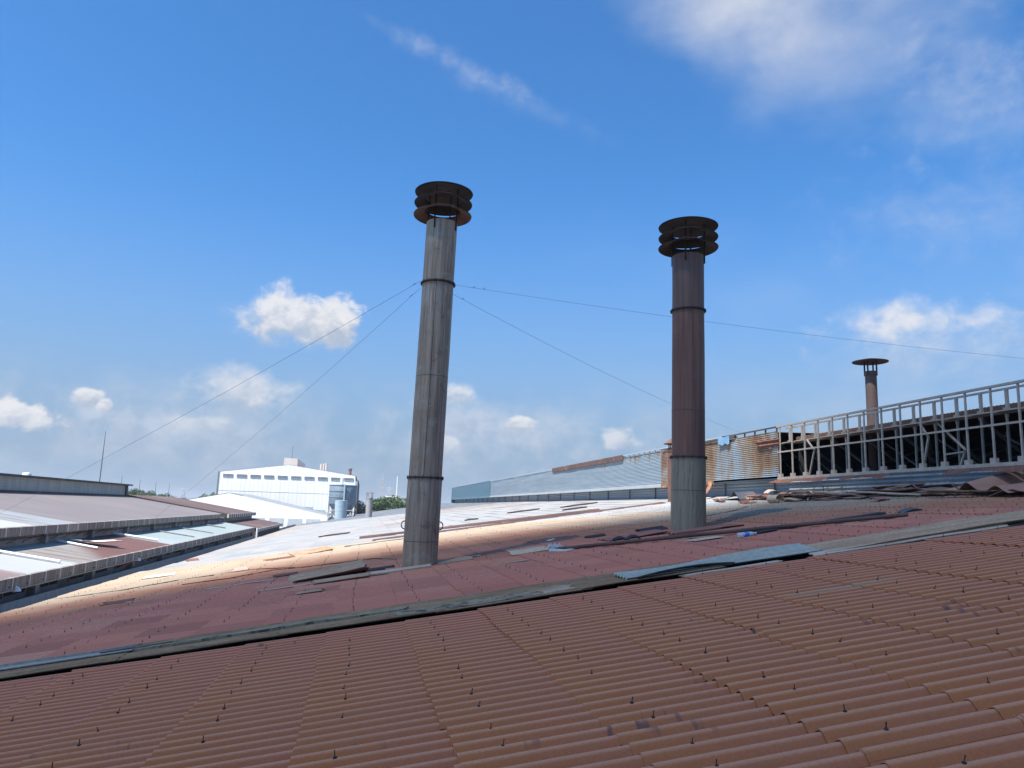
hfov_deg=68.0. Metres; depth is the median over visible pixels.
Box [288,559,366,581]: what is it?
loose sheet
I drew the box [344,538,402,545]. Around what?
loose sheet
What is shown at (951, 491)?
scrap strip
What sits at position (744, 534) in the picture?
plastic bottle
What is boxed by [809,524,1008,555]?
board
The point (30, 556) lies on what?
roof pipe
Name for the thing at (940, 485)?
scrap strip
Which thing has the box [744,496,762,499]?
scrap strip
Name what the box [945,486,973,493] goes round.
scrap sheet
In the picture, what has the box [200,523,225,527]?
roof pipe
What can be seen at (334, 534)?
loose sheet
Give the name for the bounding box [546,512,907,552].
iron pipe
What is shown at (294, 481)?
white hall
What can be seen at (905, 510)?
loose sheet
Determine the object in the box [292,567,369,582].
loose sheet
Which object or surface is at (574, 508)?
loose sheet
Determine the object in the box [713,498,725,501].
scrap sheet
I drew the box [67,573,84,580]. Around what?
window
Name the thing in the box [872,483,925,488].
scrap strip
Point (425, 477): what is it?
exhaust stack
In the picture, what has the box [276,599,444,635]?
cover sheet
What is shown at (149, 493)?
tree
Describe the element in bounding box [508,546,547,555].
loose sheet
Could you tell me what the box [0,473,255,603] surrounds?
neighbour factory
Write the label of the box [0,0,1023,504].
sky
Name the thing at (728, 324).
guy wire
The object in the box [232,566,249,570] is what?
loose sheet
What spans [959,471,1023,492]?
crumpled sheet
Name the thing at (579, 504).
loose sheet
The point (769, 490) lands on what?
crumpled sheet
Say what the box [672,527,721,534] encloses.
strip
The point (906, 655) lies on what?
factory building
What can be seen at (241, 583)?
plank
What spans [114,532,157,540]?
roof pipe
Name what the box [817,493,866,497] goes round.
scrap sheet
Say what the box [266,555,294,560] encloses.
loose sheet
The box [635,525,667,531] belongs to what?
loose sheet
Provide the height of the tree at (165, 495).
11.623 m
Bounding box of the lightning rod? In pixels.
[99,432,105,481]
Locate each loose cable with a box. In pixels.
[58,567,294,598]
[182,558,396,584]
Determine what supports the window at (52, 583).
in the neighbour factory
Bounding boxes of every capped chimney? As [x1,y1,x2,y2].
[664,439,671,501]
[852,358,888,470]
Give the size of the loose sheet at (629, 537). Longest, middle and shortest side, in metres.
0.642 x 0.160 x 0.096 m
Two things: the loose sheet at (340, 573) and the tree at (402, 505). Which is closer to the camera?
the loose sheet at (340, 573)
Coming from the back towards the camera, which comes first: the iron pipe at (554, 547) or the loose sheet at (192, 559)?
the loose sheet at (192, 559)
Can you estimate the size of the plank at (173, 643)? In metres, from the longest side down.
3.552 x 0.170 x 0.043 m
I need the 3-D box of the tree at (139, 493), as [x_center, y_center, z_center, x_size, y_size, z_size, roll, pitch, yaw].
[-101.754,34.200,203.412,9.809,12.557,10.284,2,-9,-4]
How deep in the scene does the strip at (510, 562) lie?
15.38 m
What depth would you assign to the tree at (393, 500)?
154.47 m
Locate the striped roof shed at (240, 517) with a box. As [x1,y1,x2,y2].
[127,495,282,537]
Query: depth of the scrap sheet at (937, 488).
19.53 m
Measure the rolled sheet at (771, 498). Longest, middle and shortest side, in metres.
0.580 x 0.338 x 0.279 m
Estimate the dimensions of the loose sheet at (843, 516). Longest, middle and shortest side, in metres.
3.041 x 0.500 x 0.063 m
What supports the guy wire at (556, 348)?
attached to the exhaust stack at (425, 477)
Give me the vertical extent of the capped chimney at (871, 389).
7.690 m
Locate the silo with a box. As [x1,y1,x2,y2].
[327,478,356,525]
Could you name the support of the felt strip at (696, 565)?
on the cover sheet at (597, 581)
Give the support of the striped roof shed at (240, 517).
on the ground
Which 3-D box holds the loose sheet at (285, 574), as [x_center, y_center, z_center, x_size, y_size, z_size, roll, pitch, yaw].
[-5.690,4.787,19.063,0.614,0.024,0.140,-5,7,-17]
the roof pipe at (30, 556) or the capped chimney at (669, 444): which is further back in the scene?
the capped chimney at (669, 444)
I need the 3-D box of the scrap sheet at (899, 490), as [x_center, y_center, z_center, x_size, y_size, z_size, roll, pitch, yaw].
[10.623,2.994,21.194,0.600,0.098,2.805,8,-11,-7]
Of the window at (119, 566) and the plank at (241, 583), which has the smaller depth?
the plank at (241, 583)
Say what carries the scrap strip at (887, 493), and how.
on the factory building
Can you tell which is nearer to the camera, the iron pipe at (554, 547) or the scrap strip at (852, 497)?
the iron pipe at (554, 547)
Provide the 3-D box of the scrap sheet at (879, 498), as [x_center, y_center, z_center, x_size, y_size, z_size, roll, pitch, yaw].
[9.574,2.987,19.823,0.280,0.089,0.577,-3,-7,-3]
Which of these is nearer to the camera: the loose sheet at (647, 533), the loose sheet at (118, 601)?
the loose sheet at (118, 601)
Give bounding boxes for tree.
[128,488,145,495]
[130,488,156,495]
[153,493,176,496]
[355,500,377,513]
[365,495,405,510]
[372,496,391,511]
[396,499,405,508]
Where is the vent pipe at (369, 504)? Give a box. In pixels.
[365,491,372,517]
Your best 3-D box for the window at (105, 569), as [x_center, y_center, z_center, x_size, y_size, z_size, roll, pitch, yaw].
[-15.581,6.988,28.740,0.060,0.340,1.500,4,-10,-10]
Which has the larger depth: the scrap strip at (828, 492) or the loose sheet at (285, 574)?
the scrap strip at (828, 492)
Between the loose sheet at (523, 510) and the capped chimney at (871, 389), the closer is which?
the capped chimney at (871, 389)
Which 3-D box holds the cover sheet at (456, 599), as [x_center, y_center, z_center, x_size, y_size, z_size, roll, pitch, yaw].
[-0.061,3.005,10.798,2.189,0.044,1.220,-5,-7,-12]
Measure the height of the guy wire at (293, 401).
7.087 m
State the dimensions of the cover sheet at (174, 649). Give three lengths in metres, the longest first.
2.190 x 1.220 x 0.043 m
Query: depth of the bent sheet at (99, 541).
31.63 m
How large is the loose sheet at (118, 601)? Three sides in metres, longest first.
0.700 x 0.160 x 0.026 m
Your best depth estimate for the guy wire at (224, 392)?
19.75 m
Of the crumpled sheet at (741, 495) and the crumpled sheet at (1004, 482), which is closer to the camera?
the crumpled sheet at (1004, 482)
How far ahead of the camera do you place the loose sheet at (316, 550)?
27.93 m
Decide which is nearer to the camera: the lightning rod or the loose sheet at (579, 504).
the loose sheet at (579, 504)
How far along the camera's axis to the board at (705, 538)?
15.26 m
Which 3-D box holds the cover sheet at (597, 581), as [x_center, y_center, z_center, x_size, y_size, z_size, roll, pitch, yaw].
[1.907,2.815,11.229,2.190,0.042,1.220,-5,-8,-12]
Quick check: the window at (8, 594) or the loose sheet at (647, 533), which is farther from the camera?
the window at (8, 594)
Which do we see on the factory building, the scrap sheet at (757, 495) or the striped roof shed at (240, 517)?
the scrap sheet at (757, 495)
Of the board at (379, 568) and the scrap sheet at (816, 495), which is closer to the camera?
the board at (379, 568)
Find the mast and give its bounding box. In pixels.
[396,476,397,497]
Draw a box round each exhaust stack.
[401,181,472,566]
[658,216,718,530]
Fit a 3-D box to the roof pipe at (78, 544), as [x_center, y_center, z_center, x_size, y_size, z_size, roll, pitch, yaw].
[-17.331,6.399,30.297,1.642,0.335,0.100,2,-9,0]
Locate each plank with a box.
[99,641,177,653]
[132,606,408,651]
[203,578,276,589]
[257,583,313,591]
[370,563,431,575]
[395,590,540,615]
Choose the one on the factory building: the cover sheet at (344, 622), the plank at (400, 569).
the plank at (400, 569)
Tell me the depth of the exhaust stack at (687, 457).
18.85 m
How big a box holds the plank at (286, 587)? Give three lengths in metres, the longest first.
1.150 x 0.140 x 0.017 m
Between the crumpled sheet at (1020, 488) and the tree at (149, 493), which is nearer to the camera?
the crumpled sheet at (1020, 488)
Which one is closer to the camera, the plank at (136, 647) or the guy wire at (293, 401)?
the plank at (136, 647)
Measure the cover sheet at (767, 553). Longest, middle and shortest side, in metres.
3.100 x 0.620 x 0.094 m
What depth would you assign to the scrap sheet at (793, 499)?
23.71 m
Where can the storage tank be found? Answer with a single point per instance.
(340, 508)
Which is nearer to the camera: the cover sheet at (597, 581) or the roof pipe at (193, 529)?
the cover sheet at (597, 581)
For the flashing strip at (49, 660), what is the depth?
9.66 m
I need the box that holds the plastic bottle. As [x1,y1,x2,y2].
[737,532,756,536]
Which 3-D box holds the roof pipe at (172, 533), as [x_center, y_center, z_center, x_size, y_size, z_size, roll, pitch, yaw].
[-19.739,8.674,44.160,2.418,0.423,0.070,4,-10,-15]
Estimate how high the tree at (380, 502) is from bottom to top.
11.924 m
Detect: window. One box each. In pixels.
[0,588,25,598]
[39,580,57,588]
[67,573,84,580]
[95,568,107,574]
[114,563,126,568]
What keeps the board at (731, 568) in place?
on the factory building
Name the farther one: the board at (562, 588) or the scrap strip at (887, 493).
the scrap strip at (887, 493)
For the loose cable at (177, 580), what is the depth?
21.64 m
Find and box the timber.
[960,521,1023,534]
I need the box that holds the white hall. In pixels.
[216,451,358,516]
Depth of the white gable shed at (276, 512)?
106.13 m
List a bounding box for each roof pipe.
[0,550,60,562]
[57,540,97,548]
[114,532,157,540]
[150,529,194,536]
[176,526,212,532]
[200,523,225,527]
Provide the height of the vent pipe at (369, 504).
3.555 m
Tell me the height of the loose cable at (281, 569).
0.879 m
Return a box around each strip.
[0,644,135,669]
[489,559,529,565]
[584,534,606,537]
[636,562,734,578]
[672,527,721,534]
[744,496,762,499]
[777,492,793,494]
[812,491,845,493]
[843,496,863,498]
[855,491,920,494]
[858,493,879,495]
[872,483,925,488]
[919,483,958,487]
[923,490,980,492]
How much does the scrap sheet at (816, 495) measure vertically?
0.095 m
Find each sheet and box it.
[0,643,141,679]
[69,539,124,542]
[100,598,134,605]
[107,622,288,663]
[141,572,175,579]
[185,558,198,561]
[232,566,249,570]
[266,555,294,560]
[273,572,297,577]
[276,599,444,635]
[288,546,332,555]
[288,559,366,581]
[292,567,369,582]
[293,589,324,594]
[313,572,370,584]
[318,532,349,536]
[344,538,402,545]
[428,580,592,613]
[507,508,539,512]
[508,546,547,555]
[560,502,597,507]
[562,506,586,510]
[568,561,725,589]
[598,529,667,541]
[612,534,640,540]
[614,543,821,579]
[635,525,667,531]
[667,523,743,533]
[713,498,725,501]
[720,491,767,499]
[738,500,756,503]
[747,495,768,496]
[752,512,885,534]
[759,494,830,498]
[764,489,779,492]
[767,495,783,502]
[776,498,801,500]
[784,495,880,501]
[806,510,1023,551]
[807,511,876,521]
[810,498,836,500]
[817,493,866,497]
[856,488,922,491]
[869,496,889,500]
[889,487,948,495]
[898,508,922,512]
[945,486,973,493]
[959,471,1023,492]
[988,485,1023,496]
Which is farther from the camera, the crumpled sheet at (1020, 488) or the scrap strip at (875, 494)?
the scrap strip at (875, 494)
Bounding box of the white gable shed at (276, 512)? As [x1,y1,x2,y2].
[187,493,334,541]
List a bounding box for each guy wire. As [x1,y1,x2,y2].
[1,281,419,512]
[129,289,418,537]
[453,294,737,431]
[458,285,1023,358]
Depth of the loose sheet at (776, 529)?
15.47 m
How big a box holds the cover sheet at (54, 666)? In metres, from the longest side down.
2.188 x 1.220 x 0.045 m
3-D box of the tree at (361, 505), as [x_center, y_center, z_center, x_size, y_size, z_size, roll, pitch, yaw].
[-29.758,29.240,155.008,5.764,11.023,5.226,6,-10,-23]
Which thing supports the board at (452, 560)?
on the factory building
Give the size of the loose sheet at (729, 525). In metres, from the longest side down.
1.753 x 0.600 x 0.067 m
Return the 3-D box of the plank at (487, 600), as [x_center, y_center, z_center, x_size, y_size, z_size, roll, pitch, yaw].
[-0.581,2.986,10.305,1.999,0.036,0.160,-5,6,-12]
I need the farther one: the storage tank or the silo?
the silo
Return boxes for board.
[362,565,394,571]
[436,556,472,564]
[529,584,576,593]
[679,560,781,576]
[680,536,725,541]
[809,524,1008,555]
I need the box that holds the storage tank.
[334,500,347,518]
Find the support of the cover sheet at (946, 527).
on the factory building
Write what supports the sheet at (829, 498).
on the factory building
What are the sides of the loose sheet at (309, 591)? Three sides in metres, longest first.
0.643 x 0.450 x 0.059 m
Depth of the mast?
392.09 m
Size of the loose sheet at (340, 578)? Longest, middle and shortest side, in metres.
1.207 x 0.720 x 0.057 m
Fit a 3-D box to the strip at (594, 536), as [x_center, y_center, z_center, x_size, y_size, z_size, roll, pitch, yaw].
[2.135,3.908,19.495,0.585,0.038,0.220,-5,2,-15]
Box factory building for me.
[0,379,1023,767]
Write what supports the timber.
on the factory building
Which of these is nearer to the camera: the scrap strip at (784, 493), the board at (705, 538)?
the board at (705, 538)
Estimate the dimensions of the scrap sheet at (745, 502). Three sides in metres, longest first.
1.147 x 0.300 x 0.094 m
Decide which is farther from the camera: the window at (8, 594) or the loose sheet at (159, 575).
the loose sheet at (159, 575)

